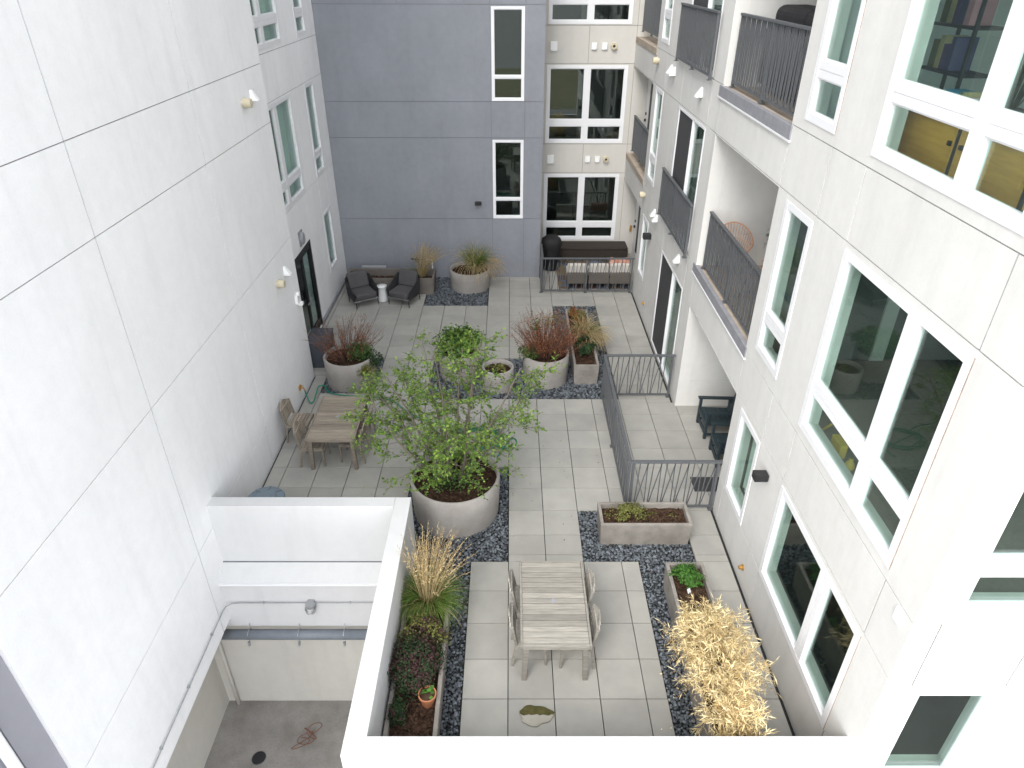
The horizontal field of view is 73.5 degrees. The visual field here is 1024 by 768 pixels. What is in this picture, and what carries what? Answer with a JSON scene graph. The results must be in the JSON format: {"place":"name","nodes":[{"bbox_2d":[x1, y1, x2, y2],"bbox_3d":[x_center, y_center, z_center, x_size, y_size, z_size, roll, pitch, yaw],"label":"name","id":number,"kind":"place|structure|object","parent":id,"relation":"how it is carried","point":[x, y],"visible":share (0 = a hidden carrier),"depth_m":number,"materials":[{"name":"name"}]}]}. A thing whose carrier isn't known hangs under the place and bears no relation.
{"place":"outdoors","nodes":[
{"label":"outdoors","id":0,"kind":"place"},
{"bbox_2d":[0,0,346,767],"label":"white building","id":1,"kind":"structure","parent":0,"point":[170,290],"depth_m":8.53,"materials":[{"name":"paint"}]},
{"bbox_2d":[252,0,281,50],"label":"window","id":2,"kind":"structure","parent":1,"relation":"in","point":[262,19],"depth_m":14.35,"materials":[{"name":"white plastic"}]},
{"bbox_2d":[268,93,304,211],"bbox_3d":[-5.195,-5.187,15.430,0.243,2.246,1.946,0,32,0],"label":"window","id":3,"kind":"structure","parent":1,"relation":"in","point":[289,175],"depth_m":15.73,"materials":[{"name":"white plastic"}]},
{"bbox_2d":[291,0,306,36],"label":"window","id":4,"kind":"structure","parent":1,"relation":"in","point":[298,11],"depth_m":16.48,"materials":[{"name":"white plastic"}]},
{"bbox_2d":[294,239,322,329],"bbox_3d":[-5.112,-2.216,17.176,0.164,2.356,1.616,0,32,0],"label":"door","id":5,"kind":"structure","parent":1,"relation":"in","point":[307,248],"depth_m":17.45,"materials":[{"name":"black metal"}]},
{"bbox_2d":[304,79,324,177],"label":"window","id":6,"kind":"structure","parent":1,"relation":"in","point":[318,152],"depth_m":17.84,"materials":[{"name":"white plastic"}]},
{"bbox_2d":[322,205,337,271],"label":"window","id":7,"kind":"structure","parent":1,"relation":"in","point":[328,210],"depth_m":19.41,"materials":[{"name":"white plastic"}]},
{"bbox_2d":[248,486,284,496],"bbox_3d":[-4.053,2.189,11.445,0.630,0.837,0.630,0,32,0],"label":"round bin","id":8,"kind":"object","parent":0,"point":[270,491],"visible":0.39,"depth_m":11.33,"materials":[{"name":"blue plastic"}]},
{"bbox_2d":[204,701,351,767],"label":"ramp floor","id":9,"kind":"structure","parent":0,"point":[274,731],"depth_m":12.28,"materials":[{"name":"concrete"}]},
{"bbox_2d":[166,497,857,767],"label":"parapet wall","id":10,"kind":"structure","parent":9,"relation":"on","point":[305,549],"depth_m":10.61,"materials":[{"name":"paint"}]},
{"bbox_2d":[218,642,240,704],"bbox_3d":[-5.088,4.937,12.166,0.061,2.400,0.064,0,32,0],"label":"drain pipe","id":11,"kind":"object","parent":10,"relation":"attached to","point":[221,651],"visible":0.66,"depth_m":12.30,"materials":[{"name":"metal"}]},
{"bbox_2d":[153,601,372,767],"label":"conduit","id":12,"kind":"object","parent":10,"relation":"attached to","point":[212,634],"visible":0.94,"depth_m":11.09,"materials":[{"name":"metal"}]},
{"bbox_2d":[221,623,366,645],"bbox_3d":[-3.525,4.164,11.404,3.420,0.322,0.224,0,32,0],"label":"steel pipe","id":13,"kind":"object","parent":10,"relation":"hanging from","point":[299,634],"visible":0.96,"depth_m":11.35,"materials":[{"name":"metal"}]},
{"bbox_2d":[262,253,794,735],"bbox_3d":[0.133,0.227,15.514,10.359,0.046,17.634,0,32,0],"label":"terrace paving","id":14,"kind":"structure","parent":0,"point":[498,695],"depth_m":12.75,"materials":[{"name":"concrete"}]},
{"bbox_2d":[280,398,313,442],"bbox_3d":[-4.315,0.712,13.826,0.534,0.875,0.470,2,32,2],"label":"dining chair","id":15,"kind":"object","parent":14,"relation":"on","point":[286,408],"visible":0.77,"depth_m":13.77,"materials":[{"name":"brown wood"}]},
{"bbox_2d":[293,420,330,466],"bbox_3d":[-3.854,1.112,13.177,0.534,0.875,0.470,-1,32,-2],"label":"dining chair","id":16,"kind":"object","parent":14,"relation":"on","point":[299,431],"visible":0.81,"depth_m":13.06,"materials":[{"name":"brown wood"}]},
{"bbox_2d":[308,335,332,367],"bbox_3d":[-4.593,-0.786,16.458,0.524,0.666,0.470,0,32,0],"label":"deck box","id":17,"kind":"object","parent":14,"relation":"on","point":[317,358],"visible":0.53,"depth_m":16.27,"materials":[{"name":"plastic"}]},
{"bbox_2d":[304,396,370,469],"bbox_3d":[-3.397,0.950,13.566,0.930,0.748,1.490,0,32,0],"label":"dining table","id":18,"kind":"object","parent":14,"relation":"on","point":[325,426],"visible":0.84,"depth_m":13.17,"materials":[{"name":"brown wood"}]},
{"bbox_2d":[323,343,375,392],"bbox_3d":[-3.722,-0.368,15.813,1.140,0.720,1.140,0,32,0],"label":"round planter","id":19,"kind":"object","parent":14,"relation":"on","point":[340,374],"visible":0.56,"depth_m":15.42,"materials":[{"name":"concrete"}]},
{"bbox_2d":[305,310,383,377],"bbox_3d":[-3.849,-0.935,15.500,1.979,1.309,1.721,18,36,27],"label":"red twig shrub","id":20,"kind":"object","parent":19,"relation":"in","point":[361,352],"visible":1,"depth_m":15.45,"materials":[{"name":"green plant"}]},
{"bbox_2d":[338,417,370,463],"bbox_3d":[-3.049,1.051,13.280,0.534,0.875,0.470,2,32,2],"label":"dining chair","id":21,"kind":"object","parent":14,"relation":"on","point":[362,431],"visible":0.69,"depth_m":13.15,"materials":[{"name":"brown wood"}]},
{"bbox_2d":[345,269,378,308],"bbox_3d":[-4.253,-2.694,19.397,0.756,0.858,0.772,-18,36,-27],"label":"lounge chair","id":22,"kind":"object","parent":14,"relation":"on","point":[361,285],"visible":1,"depth_m":19.35,"materials":[{"name":"fabric"}]},
{"bbox_2d":[348,268,435,294],"bbox_3d":[-3.561,-3.025,20.319,2.579,0.540,0.779,0,32,0],"label":"planter trough","id":23,"kind":"object","parent":14,"relation":"on","point":[387,275],"visible":0.45,"depth_m":20.45,"materials":[{"name":"concrete"}]},
{"bbox_2d":[405,242,444,277],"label":"fountain grass","id":24,"kind":"object","parent":23,"relation":"in","point":[422,273],"depth_m":20.04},
{"bbox_2d":[386,268,419,307],"bbox_3d":[-3.059,-2.741,19.479,0.756,0.858,0.772,13,34,19],"label":"lounge chair","id":25,"kind":"object","parent":14,"relation":"on","point":[404,285],"visible":1,"depth_m":19.44,"materials":[{"name":"grey fabric"}]},
{"bbox_2d":[304,385,516,456],"bbox_3d":[-2.178,0.622,14.543,4.912,0.284,0.881,14,34,21],"label":"garden hose","id":26,"kind":"object","parent":14,"relation":"on","point":[410,413],"visible":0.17,"depth_m":14.94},
{"bbox_2d":[383,576,451,735],"bbox_3d":[-1.211,3.820,9.166,0.644,0.540,2.799,0,32,0],"label":"planter trough","id":27,"kind":"object","parent":14,"relation":"on","point":[421,720],"visible":0.2,"depth_m":8.48,"materials":[{"name":"beige concrete"}]},
{"bbox_2d":[384,694,408,728],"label":"dark heather","id":28,"kind":"object","parent":27,"relation":"in","point":[398,704],"visible":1,"depth_m":8.29,"materials":[{"name":"green plant"}]},
{"bbox_2d":[387,626,449,700],"bbox_3d":[-1.233,3.548,8.817,0.877,0.619,1.120,0,32,0],"label":"heather","id":29,"kind":"object","parent":27,"relation":"in","point":[407,662],"visible":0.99,"depth_m":8.66,"materials":[{"name":"green plant"}]},
{"bbox_2d":[396,611,452,651],"bbox_3d":[-1.176,3.341,9.197,0.726,0.534,0.686,15,34,22],"label":"heather","id":30,"kind":"object","parent":27,"relation":"in","point":[426,623],"visible":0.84,"depth_m":9.17,"materials":[{"name":"green plant"}]},
{"bbox_2d":[418,685,435,707],"bbox_3d":[-1.047,3.873,8.497,0.230,0.259,0.232,0,32,0],"label":"terracotta pot","id":31,"kind":"object","parent":27,"relation":"in","point":[427,699],"visible":1,"depth_m":8.46,"materials":[{"name":"ceramic"}]},
{"bbox_2d":[397,523,477,636],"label":"fountain grass","id":32,"kind":"object","parent":27,"relation":"in","point":[426,592],"depth_m":9.62,"materials":[{"name":"plant"}]},
{"bbox_2d":[311,0,545,277],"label":"gray building","id":33,"kind":"structure","parent":14,"relation":"on","point":[434,112],"depth_m":19.08,"materials":[{"name":"paint"}]},
{"bbox_2d":[491,6,524,100],"bbox_3d":[-0.106,-8.655,18.038,0.871,2.256,0.087,0,32,0],"label":"window","id":34,"kind":"structure","parent":33,"relation":"in","point":[493,8],"depth_m":18.07,"materials":[{"name":"white plastic"}]},
{"bbox_2d":[492,140,523,217],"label":"window","id":35,"kind":"structure","parent":33,"relation":"in","point":[495,198],"depth_m":19.81,"materials":[{"name":"white plastic"}]},
{"bbox_2d":[416,562,470,735],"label":"river pebbles","id":36,"kind":"object","parent":14,"relation":"on","point":[454,728],"visible":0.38,"depth_m":9.58,"materials":[{"name":"gravel"}]},
{"bbox_2d":[410,448,499,538],"bbox_3d":[-0.984,1.900,12.049,1.550,0.800,1.550,0,32,0],"label":"round planter","id":37,"kind":"object","parent":14,"relation":"on","point":[466,513],"visible":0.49,"depth_m":11.55,"materials":[{"name":"concrete"}]},
{"bbox_2d":[337,326,564,499],"bbox_3d":[-1.032,0.407,11.326,3.261,2.778,3.270,19,36,28],"label":"tree","id":38,"kind":"object","parent":37,"relation":"in","point":[462,447],"visible":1,"depth_m":11.13,"materials":[{"name":"green plant"}]},
{"bbox_2d":[424,277,488,305],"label":"river pebbles","id":39,"kind":"object","parent":14,"relation":"on","point":[447,296],"visible":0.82,"depth_m":19.96,"materials":[{"name":"gravel"}]},
{"bbox_2d":[438,342,478,382],"bbox_3d":[-1.243,-0.518,16.125,0.940,0.660,0.940,0,32,0],"label":"round planter","id":40,"kind":"object","parent":14,"relation":"on","point":[467,360],"visible":0.16,"depth_m":15.84,"materials":[{"name":"concrete"}]},
{"bbox_2d":[424,322,484,358],"bbox_3d":[-1.306,-0.991,15.820,1.429,0.837,1.280,0,32,0],"label":"leafy shrub","id":41,"kind":"object","parent":40,"relation":"in","point":[459,337],"visible":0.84,"depth_m":15.57,"materials":[{"name":"green plant"}]},
{"bbox_2d":[409,468,508,562],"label":"river pebbles","id":42,"kind":"object","parent":14,"relation":"on","point":[491,550],"visible":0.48,"depth_m":11.55,"materials":[{"name":"gravel"}]},
{"bbox_2d":[450,261,489,293],"bbox_3d":[-1.251,-3.187,20.518,1.200,0.620,1.200,0,32,0],"label":"round planter","id":43,"kind":"object","parent":14,"relation":"on","point":[467,284],"visible":0.66,"depth_m":20.15,"materials":[{"name":"concrete"}]},
{"bbox_2d":[444,241,506,282],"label":"fountain grass","id":44,"kind":"object","parent":43,"relation":"in","point":[475,263],"depth_m":20.06,"materials":[{"name":"plant"}]},
{"bbox_2d":[482,358,513,394],"bbox_3d":[-0.322,-0.166,15.651,0.730,0.560,0.730,0,32,0],"label":"round planter","id":45,"kind":"object","parent":14,"relation":"on","point":[509,367],"visible":0.75,"depth_m":15.47,"materials":[{"name":"concrete"}]},
{"bbox_2d":[508,568,522,612],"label":"dining chair","id":46,"kind":"object","parent":14,"relation":"on","point":[514,587],"visible":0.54,"depth_m":9.84,"materials":[{"name":"grey wood"}]},
{"bbox_2d":[429,358,617,399],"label":"river pebbles","id":47,"kind":"object","parent":14,"relation":"on","point":[558,393],"visible":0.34,"depth_m":15.66,"materials":[{"name":"stone"}]},
{"bbox_2d":[508,601,546,665],"bbox_3d":[0.213,3.411,9.446,0.534,0.875,0.470,0,32,0],"label":"dining chair","id":48,"kind":"object","parent":14,"relation":"on","point":[514,620],"visible":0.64,"depth_m":9.35,"materials":[{"name":"grey wood"}]},
{"bbox_2d":[519,705,554,726],"bbox_3d":[0.325,4.268,8.829,0.463,0.051,0.287,0,32,0],"label":"mossy stone","id":49,"kind":"object","parent":14,"relation":"on","point":[534,716],"visible":1,"depth_m":8.82,"materials":[{"name":"stone"}]},
{"bbox_2d":[523,343,568,389],"bbox_3d":[0.778,-0.431,15.936,1.070,0.720,1.070,0,32,0],"label":"round planter","id":50,"kind":"object","parent":14,"relation":"on","point":[555,380],"visible":0.47,"depth_m":15.58,"materials":[{"name":"concrete"}]},
{"bbox_2d":[506,306,599,360],"bbox_3d":[0.896,-1.147,15.527,2.061,1.215,1.884,0,32,0],"label":"red twig shrub","id":51,"kind":"object","parent":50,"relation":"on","point":[538,347],"visible":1,"depth_m":15.54,"materials":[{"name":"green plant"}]},
{"bbox_2d":[541,234,561,270],"bbox_3d":[1.236,-4.138,21.524,0.661,1.080,0.657,0,32,0],"label":"covered grill","id":52,"kind":"object","parent":14,"relation":"on","point":[551,244],"visible":0.92,"depth_m":21.25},
{"bbox_2d":[519,561,591,679],"bbox_3d":[0.575,3.322,9.715,0.930,0.748,1.490,0,32,0],"label":"dining table","id":53,"kind":"object","parent":14,"relation":"on","point":[553,599],"visible":1,"depth_m":9.39,"materials":[{"name":"grey wood"}]},
{"bbox_2d":[559,604,600,668],"bbox_3d":[0.918,3.438,9.405,0.534,0.875,0.470,0,32,0],"label":"dining chair","id":54,"kind":"object","parent":14,"relation":"on","point":[595,618],"visible":0.45,"depth_m":9.26,"materials":[{"name":"grey wood"}]},
{"bbox_2d":[553,306,606,358],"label":"river pebbles","id":55,"kind":"object","parent":14,"relation":"on","point":[590,310],"visible":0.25,"depth_m":18.82,"materials":[{"name":"gravel"}]},
{"bbox_2d":[565,309,598,384],"bbox_3d":[1.696,-0.970,16.992,0.579,0.540,2.979,0,32,0],"label":"planter trough","id":56,"kind":"object","parent":14,"relation":"on","point":[585,368],"visible":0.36,"depth_m":15.86,"materials":[{"name":"beige concrete"}]},
{"bbox_2d":[573,333,596,355],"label":"dark shrub","id":57,"kind":"object","parent":56,"relation":"on","point":[585,349],"visible":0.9,"depth_m":15.96,"materials":[{"name":"green plant"}]},
{"bbox_2d":[562,306,615,353],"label":"fountain grass","id":58,"kind":"object","parent":56,"relation":"in","point":[591,334],"depth_m":16.60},
{"bbox_2d":[539,243,634,292],"bbox_3d":[2.164,-3.462,20.465,2.730,1.079,1.235,0,32,0],"label":"metal fence","id":59,"kind":"object","parent":14,"relation":"on","point":[542,287],"visible":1,"depth_m":19.99,"materials":[{"name":"metal"}]},
{"bbox_2d":[584,568,594,608],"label":"dining chair","id":60,"kind":"object","parent":14,"relation":"on","point":[589,578],"visible":0.33,"depth_m":9.78,"materials":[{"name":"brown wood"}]},
{"bbox_2d":[556,261,629,288],"bbox_3d":[2.482,-3.439,21.444,2.170,0.013,2.250,0,32,0],"label":"patterned rug","id":61,"kind":"object","parent":14,"relation":"on","point":[578,286],"visible":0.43,"depth_m":20.73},
{"bbox_2d":[565,263,630,288],"bbox_3d":[2.561,-3.323,20.553,1.865,0.747,0.790,0,32,0],"label":"wicker sofa","id":62,"kind":"object","parent":61,"relation":"on","point":[591,268],"visible":0.66,"depth_m":20.21,"materials":[{"name":"fabric"}]},
{"bbox_2d":[560,241,627,259],"bbox_3d":[2.665,-4.399,22.551,2.200,0.420,0.660,0,32,0],"label":"wicker bench","id":63,"kind":"object","parent":14,"relation":"on","point":[593,249],"visible":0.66,"depth_m":22.29,"materials":[{"name":"wicker"}]},
{"bbox_2d":[540,0,652,252],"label":"beige building","id":64,"kind":"structure","parent":14,"relation":"on","point":[595,88],"depth_m":21.64,"materials":[{"name":"paint"}]},
{"bbox_2d":[543,174,618,239],"bbox_3d":[2.207,-5.741,22.269,2.376,2.156,0.087,0,32,0],"label":"window","id":65,"kind":"structure","parent":64,"relation":"in","point":[579,222],"depth_m":22.47,"materials":[{"name":"white plastic"}]},
{"bbox_2d":[545,65,628,142],"bbox_3d":[2.214,-8.401,20.638,2.376,2.196,0.087,0,32,0],"label":"window","id":66,"kind":"structure","parent":64,"relation":"in","point":[584,123],"depth_m":20.83,"materials":[{"name":"white plastic"}]},
{"bbox_2d":[548,0,633,23],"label":"window","id":67,"kind":"structure","parent":64,"relation":"in","point":[590,4],"depth_m":19.32,"materials":[{"name":"white plastic"}]},
{"bbox_2d":[578,511,694,563],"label":"river pebbles","id":68,"kind":"object","parent":14,"relation":"on","point":[634,550],"visible":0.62,"depth_m":11.37,"materials":[{"name":"gravel"}]},
{"bbox_2d":[597,502,692,545],"bbox_3d":[2.211,2.368,11.597,1.509,0.490,0.569,0,32,0],"label":"planter trough","id":69,"kind":"object","parent":14,"relation":"on","point":[661,527],"visible":0.88,"depth_m":11.43,"materials":[{"name":"beige concrete"}]},
{"bbox_2d":[603,500,656,522],"bbox_3d":[1.948,2.124,11.489,0.963,0.311,0.484,0,32,0],"label":"shrub","id":70,"kind":"object","parent":69,"relation":"in","point":[638,510],"visible":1,"depth_m":11.43,"materials":[{"name":"green plant"}]},
{"bbox_2d":[600,354,722,510],"bbox_3d":[2.770,0.798,13.521,1.605,1.079,3.800,0,32,0],"label":"metal fence","id":71,"kind":"object","parent":14,"relation":"on","point":[608,394],"visible":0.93,"depth_m":12.69,"materials":[{"name":"metal"}]},
{"bbox_2d":[639,562,698,735],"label":"river pebbles","id":72,"kind":"object","parent":14,"relation":"on","point":[660,571],"visible":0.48,"depth_m":9.66,"materials":[{"name":"gravel"}]},
{"bbox_2d":[663,562,758,735],"bbox_3d":[2.631,3.743,9.309,0.579,0.540,3.049,0,32,0],"label":"planter trough","id":73,"kind":"object","parent":72,"relation":"on","point":[674,588],"visible":0.12,"depth_m":9.90,"materials":[{"name":"beige concrete"}]},
{"bbox_2d":[668,559,706,587],"bbox_3d":[2.640,2.835,10.218,0.531,0.328,0.474,26,40,36],"label":"herb","id":74,"kind":"object","parent":73,"relation":"in","point":[685,572],"visible":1,"depth_m":10.13,"materials":[{"name":"green plant"}]},
{"bbox_2d":[655,594,782,735],"bbox_3d":[2.534,3.457,8.360,1.476,1.142,2.396,0,32,0],"label":"dry bamboo","id":75,"kind":"object","parent":73,"relation":"on","point":[725,703],"visible":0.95,"depth_m":8.27,"materials":[{"name":"beige plant"}]},
{"bbox_2d":[690,477,718,491],"bbox_3d":[3.739,1.868,12.789,0.750,0.017,0.400,0,32,0],"label":"doormat","id":76,"kind":"object","parent":14,"relation":"on","point":[701,484],"visible":0.5,"depth_m":12.79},
{"bbox_2d":[696,394,735,438],"bbox_3d":[4.291,0.536,14.038,0.839,0.994,0.670,0,32,0],"label":"patio armchair","id":77,"kind":"object","parent":14,"relation":"on","point":[708,415],"visible":0.65,"depth_m":14.11,"materials":[{"name":"teal wood"}]},
{"bbox_2d":[708,422,729,466],"bbox_3d":[4.313,1.040,13.218,0.839,0.994,0.670,1,32,2],"label":"patio armchair","id":78,"kind":"object","parent":14,"relation":"on","point":[718,442],"visible":0.22,"depth_m":13.37,"materials":[{"name":"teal wood"}]},
{"bbox_2d":[625,0,1023,767],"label":"apartment building","id":79,"kind":"structure","parent":0,"point":[903,646],"depth_m":7.83,"materials":[{"name":"paint"}]},
{"bbox_2d":[632,202,640,261],"bbox_3d":[3.992,-5.011,21.862,0.110,2.230,1.000,0,32,0],"label":"door","id":80,"kind":"structure","parent":79,"relation":"in","point":[637,215],"depth_m":21.96,"materials":[{"name":"white plastic"}]},
{"bbox_2d":[637,214,648,280],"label":"window","id":81,"kind":"structure","parent":79,"relation":"in","point":[644,221],"depth_m":18.88,"materials":[{"name":"white plastic"}]},
{"bbox_2d":[644,79,653,129],"bbox_3d":[4.000,-7.799,20.152,0.110,2.230,1.000,0,32,0],"label":"door","id":82,"kind":"structure","parent":79,"relation":"in","point":[650,84],"depth_m":20.03,"materials":[{"name":"white plastic"}]},
{"bbox_2d":[647,86,663,186],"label":"window","id":83,"kind":"structure","parent":79,"relation":"in","point":[652,156],"depth_m":17.32,"materials":[{"name":"white plastic"}]},
{"bbox_2d":[651,250,682,385],"bbox_3d":[3.674,-1.560,16.001,0.214,2.446,2.296,0,32,0],"label":"sliding door","id":84,"kind":"structure","parent":79,"relation":"in","point":[669,289],"depth_m":16.15,"materials":[{"name":"white plastic"}]},
{"bbox_2d":[661,0,673,44],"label":"window","id":85,"kind":"structure","parent":79,"relation":"in","point":[668,12],"depth_m":15.94,"materials":[{"name":"white plastic"}]},
{"bbox_2d":[668,106,705,250],"bbox_3d":[3.682,-4.322,14.307,0.214,2.386,2.296,0,32,0],"label":"sliding door","id":86,"kind":"structure","parent":79,"relation":"in","point":[690,134],"depth_m":14.19,"materials":[{"name":"white plastic"}]},
{"bbox_2d":[686,0,723,76],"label":"sliding door","id":87,"kind":"structure","parent":79,"relation":"in","point":[713,4],"depth_m":12.51,"materials":[{"name":"white plastic"}]},
{"bbox_2d":[716,222,753,271],"bbox_3d":[4.098,-2.481,12.766,0.705,0.915,0.638,5,32,9],"label":"rattan chair","id":88,"kind":"object","parent":79,"relation":"on","point":[752,243],"visible":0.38,"depth_m":12.76,"materials":[{"name":"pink wicker"}]},
{"bbox_2d":[724,407,759,525],"bbox_3d":[3.748,1.293,10.736,0.340,1.606,0.936,0,32,0],"label":"window","id":89,"kind":"structure","parent":79,"relation":"in","point":[743,419],"depth_m":10.97,"materials":[{"name":"white plastic"}]},
{"bbox_2d":[752,470,768,481],"bbox_3d":[3.483,1.294,9.621,0.190,0.118,0.140,0,32,0],"label":"wall lamp","id":90,"kind":"object","parent":79,"relation":"attached to","point":[760,475],"visible":1,"depth_m":9.57,"materials":[{"name":"black metal"}]},
{"bbox_2d":[755,200,813,379],"bbox_3d":[3.628,-1.236,9.149,0.087,2.196,0.916,0,32,0],"label":"window","id":91,"kind":"structure","parent":79,"relation":"in","point":[769,319],"depth_m":9.27,"materials":[{"name":"white plastic"}]},
{"bbox_2d":[758,4,815,98],"bbox_3d":[4.338,-4.985,10.236,0.600,1.140,1.950,0,32,0],"label":"covered barbecue","id":92,"kind":"object","parent":79,"relation":"on","point":[802,14],"visible":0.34,"depth_m":9.94,"materials":[{"name":"fabric"}]},
{"bbox_2d":[758,485,860,729],"bbox_3d":[3.626,2.662,8.512,0.087,1.620,2.417,0,32,0],"label":"window","id":93,"kind":"structure","parent":79,"relation":"in","point":[800,648],"depth_m":8.32,"materials":[{"name":"white plastic"}]},
{"bbox_2d":[804,0,866,134],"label":"window","id":94,"kind":"structure","parent":79,"relation":"in","point":[837,73],"depth_m":7.79,"materials":[{"name":"white plastic"}]},
{"bbox_2d":[798,248,975,569],"bbox_3d":[3.633,0.154,6.969,0.087,2.310,2.427,0,32,0],"label":"window","id":95,"kind":"structure","parent":79,"relation":"in","point":[868,451],"depth_m":6.73,"materials":[{"name":"white plastic"}]},
{"bbox_2d":[819,361,1023,591],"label":"carpet","id":96,"kind":"object","parent":79,"relation":"on","point":[855,388],"visible":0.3,"depth_m":8.94,"materials":[{"name":"carpet"}]},
{"bbox_2d":[830,434,847,458],"bbox_3d":[3.952,0.756,8.301,0.090,0.188,0.250,0,32,0],"label":"yellow box","id":97,"kind":"object","parent":96,"relation":"on","point":[839,444],"visible":0.76,"depth_m":8.23,"materials":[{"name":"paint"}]},
{"bbox_2d":[872,687,1005,767],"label":"window","id":98,"kind":"structure","parent":79,"relation":"in","point":[989,698],"depth_m":6.89,"materials":[{"name":"white plastic"}]},
{"bbox_2d":[870,0,1023,235],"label":"window","id":99,"kind":"structure","parent":79,"relation":"in","point":[986,120],"depth_m":5.41,"materials":[{"name":"white plastic"}]},
{"bbox_2d":[897,110,1023,211],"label":"oak cabinet","id":100,"kind":"object","parent":79,"relation":"in","point":[933,143],"visible":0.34,"depth_m":6.27,"materials":[{"name":"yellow wood"}]},
{"bbox_2d":[918,0,1003,89],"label":"ladder shelf","id":101,"kind":"object","parent":100,"relation":"on","point":[961,74],"visible":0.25,"depth_m":6.58,"materials":[{"name":"black metal"}]},
{"bbox_2d":[927,39,940,66],"bbox_3d":[4.455,-3.413,7.070,0.220,0.255,0.112,0,32,0],"label":"book","id":102,"kind":"object","parent":101,"relation":"in","point":[933,53],"visible":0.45,"depth_m":7.07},
{"bbox_2d":[938,44,950,69],"bbox_3d":[4.455,-3.292,6.898,0.220,0.229,0.113,0,32,0],"label":"book","id":103,"kind":"object","parent":101,"relation":"in","point":[944,56],"visible":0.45,"depth_m":6.89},
{"bbox_2d":[933,35,967,67],"bbox_3d":[4.455,-3.377,6.970,0.220,0.300,0.083,0,32,0],"label":"book","id":104,"kind":"object","parent":101,"relation":"in","point":[946,39],"visible":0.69,"depth_m":6.92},
{"bbox_2d":[944,37,979,70],"bbox_3d":[4.455,-3.272,6.796,0.220,0.301,0.070,0,32,0],"label":"book","id":105,"kind":"object","parent":101,"relation":"in","point":[957,53],"visible":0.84,"depth_m":6.77,"materials":[{"name":"paper"}]},
{"bbox_2d":[956,0,969,24],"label":"book","id":106,"kind":"object","parent":101,"relation":"in","point":[962,11],"visible":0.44,"depth_m":6.62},
{"bbox_2d":[962,0,998,25],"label":"book","id":107,"kind":"object","parent":101,"relation":"in","point":[972,12],"visible":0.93,"depth_m":6.49,"materials":[{"name":"paper"}]},
{"bbox_2d":[948,460,1023,616],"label":"window","id":108,"kind":"structure","parent":79,"relation":"in","point":[986,563],"depth_m":5.76,"materials":[{"name":"white plastic"}]},
{"bbox_2d":[1004,54,1023,112],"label":"spiky plant","id":109,"kind":"object","parent":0,"point":[1016,85],"visible":0.39,"depth_m":5.91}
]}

